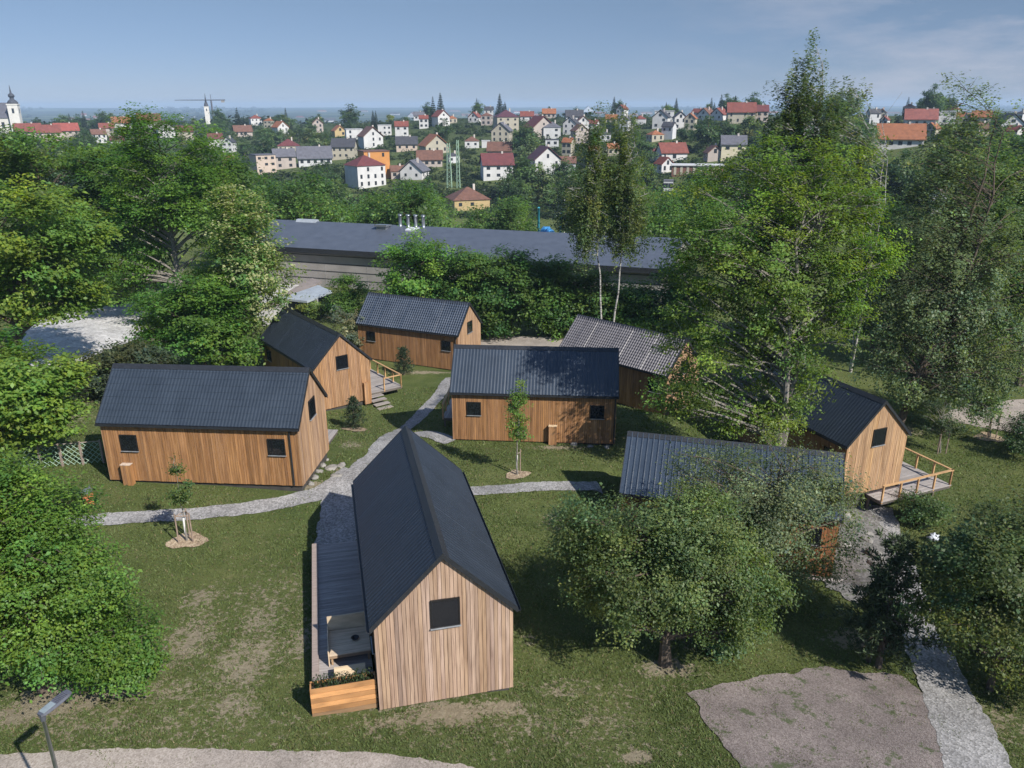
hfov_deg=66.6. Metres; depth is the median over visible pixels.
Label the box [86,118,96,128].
garden tree
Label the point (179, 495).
sapling
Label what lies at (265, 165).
house
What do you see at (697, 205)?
broadleaf tree
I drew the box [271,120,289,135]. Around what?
house
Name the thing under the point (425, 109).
garden tree
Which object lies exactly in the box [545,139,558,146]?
house
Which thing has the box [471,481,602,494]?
gravel path
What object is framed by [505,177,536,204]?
garden tree
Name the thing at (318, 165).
garden tree
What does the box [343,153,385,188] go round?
house
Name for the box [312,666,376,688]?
planter herbs
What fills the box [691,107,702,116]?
house
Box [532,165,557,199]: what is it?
garden tree
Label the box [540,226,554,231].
tarpaulin heap
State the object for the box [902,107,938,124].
house
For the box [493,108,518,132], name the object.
house
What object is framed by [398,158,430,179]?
house
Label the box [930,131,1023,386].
lime tree
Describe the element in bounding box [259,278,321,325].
shed
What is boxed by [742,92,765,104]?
garden tree
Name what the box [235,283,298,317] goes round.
pale gravel yard
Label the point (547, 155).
house
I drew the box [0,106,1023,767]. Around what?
ground
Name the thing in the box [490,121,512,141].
house
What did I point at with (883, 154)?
garden tree
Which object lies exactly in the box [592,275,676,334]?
broadleaf tree
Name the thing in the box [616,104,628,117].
house
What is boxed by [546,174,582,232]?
chestnut tree
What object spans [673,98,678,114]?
spruce tree
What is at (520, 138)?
garden tree
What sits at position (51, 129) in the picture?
house
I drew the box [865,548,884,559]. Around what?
bank stone
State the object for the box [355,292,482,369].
wooden cabin
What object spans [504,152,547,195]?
garden tree
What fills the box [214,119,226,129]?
garden tree
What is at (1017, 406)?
parking ground
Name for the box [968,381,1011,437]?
sapling
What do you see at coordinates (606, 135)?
house
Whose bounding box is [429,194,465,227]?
broadleaf tree
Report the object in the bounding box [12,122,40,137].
house
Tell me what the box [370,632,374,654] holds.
window
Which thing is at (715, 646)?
garden shrub
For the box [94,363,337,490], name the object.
wooden cabin
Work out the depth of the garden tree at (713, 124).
318.64 m
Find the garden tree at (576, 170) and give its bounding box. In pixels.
[556,165,587,186]
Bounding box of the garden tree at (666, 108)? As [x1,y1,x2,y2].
[661,105,674,113]
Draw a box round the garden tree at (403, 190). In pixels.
[396,180,413,196]
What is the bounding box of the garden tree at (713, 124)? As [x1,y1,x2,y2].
[706,122,723,144]
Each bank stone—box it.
[860,535,872,542]
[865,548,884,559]
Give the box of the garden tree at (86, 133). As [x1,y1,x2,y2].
[70,130,97,149]
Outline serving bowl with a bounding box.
[351,635,358,639]
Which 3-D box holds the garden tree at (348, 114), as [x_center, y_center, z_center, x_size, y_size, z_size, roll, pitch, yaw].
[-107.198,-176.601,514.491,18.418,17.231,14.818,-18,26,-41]
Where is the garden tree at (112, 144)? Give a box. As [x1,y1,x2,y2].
[101,134,121,160]
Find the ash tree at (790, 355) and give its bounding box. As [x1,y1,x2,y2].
[633,131,921,446]
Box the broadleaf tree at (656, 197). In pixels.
[636,185,685,224]
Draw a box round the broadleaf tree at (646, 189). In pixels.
[635,181,661,205]
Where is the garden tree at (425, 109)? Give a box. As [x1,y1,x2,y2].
[421,102,435,118]
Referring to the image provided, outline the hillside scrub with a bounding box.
[61,111,1023,219]
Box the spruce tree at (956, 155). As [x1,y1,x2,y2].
[946,120,968,194]
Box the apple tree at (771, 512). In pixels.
[653,413,879,617]
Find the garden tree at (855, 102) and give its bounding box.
[845,96,862,112]
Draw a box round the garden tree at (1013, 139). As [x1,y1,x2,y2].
[966,116,1023,186]
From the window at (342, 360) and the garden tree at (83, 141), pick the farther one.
the garden tree at (83, 141)
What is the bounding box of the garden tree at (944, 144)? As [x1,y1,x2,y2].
[920,139,967,171]
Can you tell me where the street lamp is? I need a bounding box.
[37,689,71,767]
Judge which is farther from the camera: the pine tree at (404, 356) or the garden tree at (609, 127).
the garden tree at (609, 127)
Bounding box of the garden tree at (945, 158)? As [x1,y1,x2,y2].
[926,147,968,192]
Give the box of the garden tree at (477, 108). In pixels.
[469,102,485,114]
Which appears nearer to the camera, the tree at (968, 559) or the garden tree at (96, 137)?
the tree at (968, 559)
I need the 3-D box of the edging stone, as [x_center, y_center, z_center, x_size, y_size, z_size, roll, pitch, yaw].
[-10.131,4.814,40.118,0.372,0.306,0.511,-2,20,-4]
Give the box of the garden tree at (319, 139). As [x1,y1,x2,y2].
[312,130,330,145]
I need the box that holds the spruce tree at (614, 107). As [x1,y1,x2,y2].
[610,96,616,113]
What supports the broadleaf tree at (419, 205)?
on the ground at (450, 712)
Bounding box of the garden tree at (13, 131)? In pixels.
[2,126,26,140]
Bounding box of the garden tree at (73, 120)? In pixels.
[67,119,85,130]
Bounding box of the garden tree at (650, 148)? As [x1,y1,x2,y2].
[631,137,658,162]
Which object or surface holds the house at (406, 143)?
on the ground at (450, 712)
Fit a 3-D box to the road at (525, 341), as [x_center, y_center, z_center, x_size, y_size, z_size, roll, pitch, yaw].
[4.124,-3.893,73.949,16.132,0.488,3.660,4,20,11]
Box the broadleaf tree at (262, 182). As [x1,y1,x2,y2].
[244,169,289,225]
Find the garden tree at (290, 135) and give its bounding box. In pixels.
[280,128,298,141]
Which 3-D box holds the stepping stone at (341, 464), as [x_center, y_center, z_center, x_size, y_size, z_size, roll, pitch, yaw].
[-9.192,4.365,41.795,0.490,0.160,0.765,1,20,4]
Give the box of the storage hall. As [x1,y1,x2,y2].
[253,214,689,299]
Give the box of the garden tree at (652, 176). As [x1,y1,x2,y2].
[641,159,657,182]
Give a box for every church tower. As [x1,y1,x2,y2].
[6,86,22,131]
[204,97,210,123]
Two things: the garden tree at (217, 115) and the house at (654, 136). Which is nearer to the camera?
the house at (654, 136)
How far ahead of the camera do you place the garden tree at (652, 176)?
263.94 m
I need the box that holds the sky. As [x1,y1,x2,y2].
[0,0,1023,107]
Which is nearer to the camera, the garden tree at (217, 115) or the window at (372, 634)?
the window at (372, 634)
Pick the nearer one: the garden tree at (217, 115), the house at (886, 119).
the house at (886, 119)
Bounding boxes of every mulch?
[165,531,208,547]
[342,427,366,430]
[506,470,530,478]
[973,432,1004,441]
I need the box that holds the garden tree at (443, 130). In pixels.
[435,118,452,139]
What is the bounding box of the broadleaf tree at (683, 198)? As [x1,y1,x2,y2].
[670,176,733,235]
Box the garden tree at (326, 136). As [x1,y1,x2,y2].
[310,131,332,145]
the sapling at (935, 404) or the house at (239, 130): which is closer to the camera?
the sapling at (935, 404)
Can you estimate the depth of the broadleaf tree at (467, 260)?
74.14 m
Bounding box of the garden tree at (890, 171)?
[878,148,919,195]
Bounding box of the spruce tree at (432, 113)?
[428,96,435,124]
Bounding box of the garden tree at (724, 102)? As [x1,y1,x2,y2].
[717,93,734,109]
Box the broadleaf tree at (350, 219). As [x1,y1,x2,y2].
[340,199,368,222]
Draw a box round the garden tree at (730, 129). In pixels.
[718,119,740,135]
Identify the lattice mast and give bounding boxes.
[446,143,451,187]
[456,140,460,187]
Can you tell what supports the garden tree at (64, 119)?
on the ground at (450, 712)
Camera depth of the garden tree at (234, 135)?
480.08 m
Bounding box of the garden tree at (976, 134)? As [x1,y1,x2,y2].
[956,121,991,145]
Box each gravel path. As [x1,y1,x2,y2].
[67,467,348,526]
[314,377,450,544]
[414,431,455,443]
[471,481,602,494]
[869,505,1011,767]
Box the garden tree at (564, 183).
[555,171,585,197]
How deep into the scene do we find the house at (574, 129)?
379.56 m
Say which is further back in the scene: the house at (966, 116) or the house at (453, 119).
the house at (453, 119)
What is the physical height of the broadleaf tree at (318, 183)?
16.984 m
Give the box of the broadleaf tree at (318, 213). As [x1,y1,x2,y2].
[280,188,358,222]
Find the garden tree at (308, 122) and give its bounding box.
[305,118,312,126]
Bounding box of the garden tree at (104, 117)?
[90,109,116,125]
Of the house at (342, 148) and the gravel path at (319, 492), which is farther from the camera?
the house at (342, 148)
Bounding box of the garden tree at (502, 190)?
[495,170,518,199]
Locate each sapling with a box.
[154,453,197,542]
[503,378,533,474]
[914,396,968,453]
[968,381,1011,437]
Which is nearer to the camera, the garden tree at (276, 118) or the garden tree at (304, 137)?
the garden tree at (304, 137)
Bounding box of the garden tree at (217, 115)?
[208,107,229,120]
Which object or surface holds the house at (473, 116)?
on the ground at (450, 712)
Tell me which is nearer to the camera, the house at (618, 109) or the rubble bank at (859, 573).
the rubble bank at (859, 573)
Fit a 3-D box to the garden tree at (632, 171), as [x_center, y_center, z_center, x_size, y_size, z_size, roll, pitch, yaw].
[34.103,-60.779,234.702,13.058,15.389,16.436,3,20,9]
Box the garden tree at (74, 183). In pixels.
[65,176,94,194]
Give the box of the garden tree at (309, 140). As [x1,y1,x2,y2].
[304,134,318,145]
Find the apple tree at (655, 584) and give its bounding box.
[532,467,811,669]
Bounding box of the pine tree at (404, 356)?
[391,345,415,374]
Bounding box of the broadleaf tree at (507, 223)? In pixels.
[478,194,537,231]
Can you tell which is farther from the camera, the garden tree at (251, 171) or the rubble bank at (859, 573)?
the garden tree at (251, 171)
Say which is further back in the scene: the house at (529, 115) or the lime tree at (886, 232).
the house at (529, 115)
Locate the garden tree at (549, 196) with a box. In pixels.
[539,182,560,206]
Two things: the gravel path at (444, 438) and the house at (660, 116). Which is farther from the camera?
the house at (660, 116)
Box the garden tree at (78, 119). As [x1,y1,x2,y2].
[71,114,86,126]
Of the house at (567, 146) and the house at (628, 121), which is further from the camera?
the house at (628, 121)
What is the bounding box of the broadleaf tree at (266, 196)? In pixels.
[234,181,296,229]
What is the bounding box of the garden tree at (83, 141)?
[68,134,97,152]
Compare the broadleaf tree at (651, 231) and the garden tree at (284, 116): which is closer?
the broadleaf tree at (651, 231)
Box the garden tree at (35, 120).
[31,117,42,124]
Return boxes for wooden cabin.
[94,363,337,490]
[258,306,401,410]
[310,426,520,716]
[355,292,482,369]
[441,344,618,445]
[559,314,700,415]
[619,431,844,581]
[727,352,953,508]
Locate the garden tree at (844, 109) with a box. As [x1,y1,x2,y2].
[822,90,854,118]
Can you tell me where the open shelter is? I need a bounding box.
[283,285,332,313]
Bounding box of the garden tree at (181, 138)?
[174,134,187,144]
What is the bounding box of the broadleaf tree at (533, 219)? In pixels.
[499,196,540,230]
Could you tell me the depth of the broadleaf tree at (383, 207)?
122.47 m
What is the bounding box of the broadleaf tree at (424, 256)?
[367,223,461,298]
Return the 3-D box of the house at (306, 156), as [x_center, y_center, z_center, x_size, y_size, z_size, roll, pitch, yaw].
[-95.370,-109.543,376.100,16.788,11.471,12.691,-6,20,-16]
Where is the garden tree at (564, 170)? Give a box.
[550,156,578,183]
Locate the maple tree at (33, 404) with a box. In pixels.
[0,323,107,461]
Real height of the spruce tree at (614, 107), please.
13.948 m
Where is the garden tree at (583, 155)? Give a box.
[578,147,595,166]
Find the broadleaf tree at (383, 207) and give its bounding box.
[359,179,463,226]
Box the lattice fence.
[16,439,104,467]
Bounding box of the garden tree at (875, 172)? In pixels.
[835,144,892,191]
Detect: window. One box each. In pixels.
[119,434,138,451]
[266,349,271,361]
[267,439,286,456]
[308,395,316,420]
[335,354,348,370]
[366,331,375,341]
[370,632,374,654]
[430,596,460,630]
[441,340,450,351]
[467,320,472,333]
[467,402,480,415]
[590,405,604,419]
[647,379,657,393]
[800,527,822,546]
[823,446,835,451]
[871,427,887,447]
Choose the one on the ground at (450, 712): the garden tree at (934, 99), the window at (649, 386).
the garden tree at (934, 99)
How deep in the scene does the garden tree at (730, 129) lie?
314.97 m
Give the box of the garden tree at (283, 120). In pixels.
[273,114,289,123]
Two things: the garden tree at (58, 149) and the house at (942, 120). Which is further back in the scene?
the house at (942, 120)
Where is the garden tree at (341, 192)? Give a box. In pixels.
[321,176,352,202]
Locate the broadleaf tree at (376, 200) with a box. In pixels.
[350,183,403,223]
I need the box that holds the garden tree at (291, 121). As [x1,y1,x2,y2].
[287,116,295,125]
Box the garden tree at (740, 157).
[715,140,783,189]
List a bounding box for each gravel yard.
[21,302,160,366]
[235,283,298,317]
[687,666,943,767]
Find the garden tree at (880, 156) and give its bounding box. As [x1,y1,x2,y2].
[844,136,891,172]
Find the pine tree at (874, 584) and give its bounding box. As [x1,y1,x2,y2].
[837,568,905,663]
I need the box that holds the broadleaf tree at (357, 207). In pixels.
[346,189,381,214]
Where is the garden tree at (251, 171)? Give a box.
[239,167,260,190]
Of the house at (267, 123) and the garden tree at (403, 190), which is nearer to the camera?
the garden tree at (403, 190)
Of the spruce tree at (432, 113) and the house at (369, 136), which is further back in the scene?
the spruce tree at (432, 113)
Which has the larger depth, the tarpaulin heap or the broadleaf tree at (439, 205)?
the tarpaulin heap
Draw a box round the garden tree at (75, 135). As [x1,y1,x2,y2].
[68,129,87,145]
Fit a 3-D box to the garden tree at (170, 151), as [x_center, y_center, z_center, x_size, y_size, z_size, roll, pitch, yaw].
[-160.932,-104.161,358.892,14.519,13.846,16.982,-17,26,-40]
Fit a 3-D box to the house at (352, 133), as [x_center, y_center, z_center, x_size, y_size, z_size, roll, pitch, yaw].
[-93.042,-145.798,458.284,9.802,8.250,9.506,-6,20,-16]
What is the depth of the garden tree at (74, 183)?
236.82 m
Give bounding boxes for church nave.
[0,103,11,133]
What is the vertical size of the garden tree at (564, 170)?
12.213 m
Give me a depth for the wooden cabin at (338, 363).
56.93 m
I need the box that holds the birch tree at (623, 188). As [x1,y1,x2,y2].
[597,100,662,321]
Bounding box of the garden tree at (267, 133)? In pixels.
[260,128,276,141]
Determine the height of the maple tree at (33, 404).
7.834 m
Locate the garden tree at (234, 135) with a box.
[228,130,240,142]
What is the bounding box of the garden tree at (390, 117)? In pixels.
[386,115,394,122]
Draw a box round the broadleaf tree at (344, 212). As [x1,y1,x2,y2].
[321,197,365,222]
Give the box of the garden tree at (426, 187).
[417,176,437,196]
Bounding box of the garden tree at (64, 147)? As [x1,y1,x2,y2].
[53,141,85,163]
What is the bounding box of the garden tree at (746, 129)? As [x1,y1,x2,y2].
[734,115,766,139]
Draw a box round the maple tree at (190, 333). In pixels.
[114,271,267,365]
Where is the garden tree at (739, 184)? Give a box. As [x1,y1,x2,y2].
[718,173,750,198]
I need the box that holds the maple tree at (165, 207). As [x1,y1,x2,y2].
[74,101,263,327]
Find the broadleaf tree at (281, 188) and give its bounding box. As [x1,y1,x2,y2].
[260,177,303,206]
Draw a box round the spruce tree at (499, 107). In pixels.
[495,94,502,114]
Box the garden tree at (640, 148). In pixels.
[624,132,653,161]
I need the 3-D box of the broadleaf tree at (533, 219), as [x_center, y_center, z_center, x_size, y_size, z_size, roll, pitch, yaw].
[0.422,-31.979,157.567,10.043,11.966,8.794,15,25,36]
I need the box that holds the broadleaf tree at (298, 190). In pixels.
[264,175,336,221]
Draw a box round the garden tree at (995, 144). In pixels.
[960,136,1011,187]
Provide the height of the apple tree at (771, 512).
8.233 m
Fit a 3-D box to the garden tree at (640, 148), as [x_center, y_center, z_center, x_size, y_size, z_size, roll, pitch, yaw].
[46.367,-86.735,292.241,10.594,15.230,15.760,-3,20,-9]
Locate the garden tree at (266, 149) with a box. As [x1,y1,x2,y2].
[248,136,277,153]
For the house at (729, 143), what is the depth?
292.94 m
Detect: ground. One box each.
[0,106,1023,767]
[939,399,1023,432]
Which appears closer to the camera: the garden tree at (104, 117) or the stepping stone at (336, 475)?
the stepping stone at (336, 475)
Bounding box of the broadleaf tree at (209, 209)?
[190,159,277,250]
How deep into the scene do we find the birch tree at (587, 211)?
67.17 m
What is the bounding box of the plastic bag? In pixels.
[926,532,938,540]
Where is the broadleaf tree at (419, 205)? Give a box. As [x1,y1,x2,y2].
[377,177,453,226]
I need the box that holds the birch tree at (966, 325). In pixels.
[840,70,1023,437]
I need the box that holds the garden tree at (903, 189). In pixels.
[882,169,922,193]
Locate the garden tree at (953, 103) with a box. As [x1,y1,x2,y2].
[944,94,958,110]
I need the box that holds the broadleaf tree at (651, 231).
[598,187,662,236]
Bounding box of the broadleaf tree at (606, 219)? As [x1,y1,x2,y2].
[596,197,616,233]
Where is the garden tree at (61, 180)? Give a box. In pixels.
[46,164,71,194]
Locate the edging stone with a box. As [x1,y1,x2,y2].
[311,474,318,479]
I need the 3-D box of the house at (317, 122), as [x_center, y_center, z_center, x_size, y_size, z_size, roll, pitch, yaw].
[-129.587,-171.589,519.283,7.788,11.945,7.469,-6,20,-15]
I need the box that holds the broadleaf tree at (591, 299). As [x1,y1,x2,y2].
[561,261,635,329]
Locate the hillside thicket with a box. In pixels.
[4,112,1023,219]
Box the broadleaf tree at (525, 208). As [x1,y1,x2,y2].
[486,196,539,230]
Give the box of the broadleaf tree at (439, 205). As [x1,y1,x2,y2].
[423,192,451,226]
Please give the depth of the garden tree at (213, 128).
512.26 m
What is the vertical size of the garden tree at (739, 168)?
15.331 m
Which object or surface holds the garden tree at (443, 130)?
on the ground at (450, 712)
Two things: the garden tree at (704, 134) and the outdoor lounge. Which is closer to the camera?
the outdoor lounge
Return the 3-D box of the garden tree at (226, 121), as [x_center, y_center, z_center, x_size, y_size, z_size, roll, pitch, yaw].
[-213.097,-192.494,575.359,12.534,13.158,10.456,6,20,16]
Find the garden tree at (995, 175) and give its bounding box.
[972,153,1023,192]
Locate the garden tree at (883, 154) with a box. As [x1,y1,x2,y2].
[873,145,894,171]
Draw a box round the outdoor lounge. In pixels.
[327,611,370,666]
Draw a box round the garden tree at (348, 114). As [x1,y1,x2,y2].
[338,103,363,123]
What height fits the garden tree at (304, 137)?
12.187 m
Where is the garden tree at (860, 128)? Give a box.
[838,114,882,155]
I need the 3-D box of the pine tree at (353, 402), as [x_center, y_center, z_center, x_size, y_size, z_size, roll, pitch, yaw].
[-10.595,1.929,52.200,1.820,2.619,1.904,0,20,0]
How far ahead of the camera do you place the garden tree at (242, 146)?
418.62 m
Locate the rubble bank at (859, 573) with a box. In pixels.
[816,503,900,600]
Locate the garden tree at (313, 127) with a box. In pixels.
[306,122,317,133]
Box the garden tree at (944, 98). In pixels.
[936,91,946,109]
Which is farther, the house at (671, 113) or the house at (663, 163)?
the house at (671, 113)
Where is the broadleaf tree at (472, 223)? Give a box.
[455,203,501,229]
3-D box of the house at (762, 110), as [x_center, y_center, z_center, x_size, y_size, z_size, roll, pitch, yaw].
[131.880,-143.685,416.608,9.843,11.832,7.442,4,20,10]
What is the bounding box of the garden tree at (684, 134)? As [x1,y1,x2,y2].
[676,124,692,141]
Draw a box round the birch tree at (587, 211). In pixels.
[558,100,619,318]
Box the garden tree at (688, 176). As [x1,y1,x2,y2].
[671,164,717,197]
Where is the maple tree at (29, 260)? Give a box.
[0,172,139,344]
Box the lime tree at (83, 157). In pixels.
[42,138,178,304]
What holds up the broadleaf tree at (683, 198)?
on the ground at (450, 712)
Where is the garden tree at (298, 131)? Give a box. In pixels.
[293,125,304,139]
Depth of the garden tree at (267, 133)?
464.85 m
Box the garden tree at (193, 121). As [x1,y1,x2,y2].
[190,118,199,128]
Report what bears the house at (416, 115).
on the ground at (450, 712)
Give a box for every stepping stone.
[324,464,336,470]
[330,473,342,476]
[337,462,345,467]
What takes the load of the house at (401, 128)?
on the ground at (450, 712)
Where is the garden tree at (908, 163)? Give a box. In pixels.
[881,156,920,177]
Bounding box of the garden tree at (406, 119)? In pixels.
[403,115,411,129]
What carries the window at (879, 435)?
in the wooden cabin at (869, 432)
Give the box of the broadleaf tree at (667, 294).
[643,261,723,345]
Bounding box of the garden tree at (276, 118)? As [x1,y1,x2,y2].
[270,114,285,124]
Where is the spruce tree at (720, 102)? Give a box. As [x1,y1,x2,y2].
[717,95,723,107]
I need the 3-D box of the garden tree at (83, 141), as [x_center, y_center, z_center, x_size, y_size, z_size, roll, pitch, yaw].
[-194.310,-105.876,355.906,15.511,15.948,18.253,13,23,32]
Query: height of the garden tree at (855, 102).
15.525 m
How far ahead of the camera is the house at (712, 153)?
295.12 m
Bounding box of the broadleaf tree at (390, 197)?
[360,191,414,211]
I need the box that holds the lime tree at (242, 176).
[166,139,285,262]
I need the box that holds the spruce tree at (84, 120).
[81,111,88,129]
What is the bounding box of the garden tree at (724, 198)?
[695,190,733,205]
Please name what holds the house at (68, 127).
on the ground at (450, 712)
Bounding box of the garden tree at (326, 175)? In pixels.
[314,166,341,182]
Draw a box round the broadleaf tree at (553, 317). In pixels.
[520,253,592,341]
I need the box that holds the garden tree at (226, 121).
[220,114,230,124]
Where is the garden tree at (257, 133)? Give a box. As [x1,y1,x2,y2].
[254,127,262,140]
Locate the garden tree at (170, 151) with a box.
[150,142,175,164]
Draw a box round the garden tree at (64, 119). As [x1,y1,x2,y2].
[54,113,68,122]
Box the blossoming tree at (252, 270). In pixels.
[169,180,310,365]
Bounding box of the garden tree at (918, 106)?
[916,97,927,108]
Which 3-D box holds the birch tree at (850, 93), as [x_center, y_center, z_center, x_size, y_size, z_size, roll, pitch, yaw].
[26.611,-11.937,62.480,7.331,23.856,6.094,0,20,0]
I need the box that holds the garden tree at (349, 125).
[343,121,353,128]
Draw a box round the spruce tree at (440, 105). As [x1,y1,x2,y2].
[437,93,444,109]
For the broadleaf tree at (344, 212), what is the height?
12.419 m
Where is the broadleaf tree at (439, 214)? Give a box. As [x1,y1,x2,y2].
[402,182,457,227]
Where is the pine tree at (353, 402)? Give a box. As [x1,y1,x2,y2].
[339,395,366,428]
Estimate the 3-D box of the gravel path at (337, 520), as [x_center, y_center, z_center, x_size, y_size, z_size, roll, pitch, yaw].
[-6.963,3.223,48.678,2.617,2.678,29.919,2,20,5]
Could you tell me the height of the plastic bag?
0.540 m
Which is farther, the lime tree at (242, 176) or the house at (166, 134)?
the house at (166, 134)
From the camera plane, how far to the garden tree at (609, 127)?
394.50 m
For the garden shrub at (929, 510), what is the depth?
41.47 m
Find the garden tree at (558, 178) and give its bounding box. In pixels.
[551,169,566,186]
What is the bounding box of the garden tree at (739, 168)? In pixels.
[718,147,761,197]
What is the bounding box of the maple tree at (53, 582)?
[0,442,155,702]
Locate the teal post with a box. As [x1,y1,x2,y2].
[537,207,539,231]
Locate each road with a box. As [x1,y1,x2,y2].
[0,747,473,767]
[481,336,563,346]
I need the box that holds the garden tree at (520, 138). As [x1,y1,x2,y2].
[510,122,541,150]
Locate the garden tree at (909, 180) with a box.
[899,169,929,203]
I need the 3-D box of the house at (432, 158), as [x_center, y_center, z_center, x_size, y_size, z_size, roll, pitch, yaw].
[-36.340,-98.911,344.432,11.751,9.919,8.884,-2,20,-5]
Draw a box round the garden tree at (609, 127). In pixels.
[606,117,616,133]
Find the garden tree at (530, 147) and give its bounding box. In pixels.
[514,134,542,160]
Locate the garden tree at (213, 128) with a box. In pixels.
[205,123,217,134]
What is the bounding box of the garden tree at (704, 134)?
[689,114,721,148]
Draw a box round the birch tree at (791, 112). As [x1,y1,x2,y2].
[734,27,855,364]
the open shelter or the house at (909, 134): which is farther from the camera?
the house at (909, 134)
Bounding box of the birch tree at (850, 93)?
[813,75,900,371]
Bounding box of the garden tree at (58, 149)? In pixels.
[53,141,67,160]
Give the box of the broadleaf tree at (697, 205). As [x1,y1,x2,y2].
[682,178,735,260]
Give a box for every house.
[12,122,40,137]
[34,124,61,139]
[52,122,79,139]
[90,128,106,142]
[98,122,114,135]
[110,116,130,129]
[137,113,160,127]
[156,120,175,137]
[177,125,193,139]
[206,132,223,148]
[221,135,236,151]
[232,124,252,136]
[248,153,276,174]
[249,114,262,125]
[263,117,274,127]
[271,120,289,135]
[271,147,295,169]
[277,137,299,150]
[295,145,332,166]
[312,117,323,132]
[324,118,335,121]
[330,137,357,159]
[331,124,344,136]
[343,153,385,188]
[345,128,361,139]
[356,125,384,148]
[357,149,389,178]
[377,125,391,135]
[389,163,403,178]
[390,112,399,114]
[394,120,408,135]
[395,135,417,151]
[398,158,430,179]
[413,111,423,120]
[416,148,442,166]
[417,133,448,152]
[419,114,428,128]
[431,109,450,126]
[446,150,459,162]
[446,184,489,210]
[450,114,456,123]
[465,134,478,147]
[467,111,480,122]
[479,151,514,180]
[481,111,492,125]
[481,140,489,147]
[484,105,493,115]
[486,140,512,152]
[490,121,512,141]
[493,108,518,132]
[520,110,533,121]
[524,115,550,136]
[527,144,561,175]
[542,108,555,117]
[543,120,560,138]
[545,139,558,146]
[560,154,576,169]
[561,136,573,155]
[562,115,579,134]
[564,109,583,119]
[570,123,589,143]
[577,114,588,128]
[583,106,593,111]
[589,119,599,127]
[599,129,610,141]
[605,113,617,122]
[605,142,619,155]
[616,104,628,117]
[619,114,631,130]
[636,114,645,124]
[646,128,664,141]
[651,108,670,128]
[653,155,673,172]
[655,111,673,119]
[655,141,688,161]
[661,120,676,139]
[663,179,673,190]
[672,110,685,128]
[684,111,697,129]
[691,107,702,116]
[696,107,712,120]
[702,143,720,161]
[710,107,725,120]
[719,133,747,160]
[725,101,756,123]
[755,103,768,121]
[865,107,881,124]
[876,122,926,149]
[879,114,890,122]
[881,107,886,117]
[902,102,915,114]
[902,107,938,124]
[927,121,940,135]
[929,189,946,213]
[938,111,956,124]
[955,112,965,123]
[963,113,970,124]
[970,110,992,123]
[976,121,988,135]
[994,111,1023,131]
[1006,123,1022,135]
[1017,109,1023,120]
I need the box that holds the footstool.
[334,663,365,677]
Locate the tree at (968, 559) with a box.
[885,473,1023,701]
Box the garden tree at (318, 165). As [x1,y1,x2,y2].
[305,160,331,178]
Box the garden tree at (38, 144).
[31,132,55,162]
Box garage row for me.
[671,163,724,176]
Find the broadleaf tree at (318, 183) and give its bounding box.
[281,168,353,220]
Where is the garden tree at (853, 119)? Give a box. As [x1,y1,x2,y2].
[847,116,862,124]
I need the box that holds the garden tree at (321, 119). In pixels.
[311,114,325,124]
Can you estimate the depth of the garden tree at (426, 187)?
267.03 m
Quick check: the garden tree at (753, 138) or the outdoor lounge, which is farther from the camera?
the garden tree at (753, 138)
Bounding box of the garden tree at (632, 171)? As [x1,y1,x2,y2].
[606,162,645,184]
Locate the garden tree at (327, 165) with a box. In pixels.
[310,160,341,180]
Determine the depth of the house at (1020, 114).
313.93 m
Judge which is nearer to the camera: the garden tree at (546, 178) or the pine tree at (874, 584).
the pine tree at (874, 584)
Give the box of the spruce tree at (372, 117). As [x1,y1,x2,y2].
[370,110,375,125]
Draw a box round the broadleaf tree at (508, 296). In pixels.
[467,243,552,338]
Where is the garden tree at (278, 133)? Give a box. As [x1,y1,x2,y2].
[272,128,285,142]
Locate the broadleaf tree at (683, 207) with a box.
[641,186,694,247]
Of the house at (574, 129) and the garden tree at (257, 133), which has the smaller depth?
the house at (574, 129)
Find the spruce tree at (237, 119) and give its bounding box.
[235,107,242,124]
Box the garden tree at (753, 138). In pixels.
[747,130,762,147]
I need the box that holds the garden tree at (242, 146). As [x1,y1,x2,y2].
[234,138,252,155]
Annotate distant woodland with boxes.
[20,104,1023,127]
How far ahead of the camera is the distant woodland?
4116.63 m
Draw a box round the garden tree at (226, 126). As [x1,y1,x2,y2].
[218,122,228,132]
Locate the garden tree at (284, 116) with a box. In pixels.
[279,114,290,126]
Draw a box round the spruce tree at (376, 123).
[373,111,378,129]
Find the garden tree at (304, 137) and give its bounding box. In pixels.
[299,126,316,143]
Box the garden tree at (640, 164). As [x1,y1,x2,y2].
[632,153,651,179]
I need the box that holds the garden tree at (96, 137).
[84,130,100,143]
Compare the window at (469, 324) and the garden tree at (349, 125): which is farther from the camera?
the garden tree at (349, 125)
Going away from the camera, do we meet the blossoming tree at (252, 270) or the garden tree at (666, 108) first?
the blossoming tree at (252, 270)
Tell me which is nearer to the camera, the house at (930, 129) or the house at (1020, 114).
the house at (930, 129)
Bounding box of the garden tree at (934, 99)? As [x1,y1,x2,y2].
[918,82,943,108]
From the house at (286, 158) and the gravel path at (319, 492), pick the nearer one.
the gravel path at (319, 492)
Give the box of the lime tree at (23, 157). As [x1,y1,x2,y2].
[0,121,155,275]
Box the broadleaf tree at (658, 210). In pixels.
[643,179,702,248]
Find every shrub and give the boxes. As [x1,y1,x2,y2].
[51,597,177,704]
[57,336,183,403]
[293,295,338,318]
[321,304,364,347]
[322,272,376,321]
[684,614,765,663]
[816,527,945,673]
[887,486,958,531]
[989,411,1023,456]
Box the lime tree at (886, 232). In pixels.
[816,194,921,352]
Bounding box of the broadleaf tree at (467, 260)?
[423,244,514,339]
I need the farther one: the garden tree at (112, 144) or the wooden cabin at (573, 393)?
the garden tree at (112, 144)
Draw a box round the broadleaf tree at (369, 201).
[351,185,391,222]

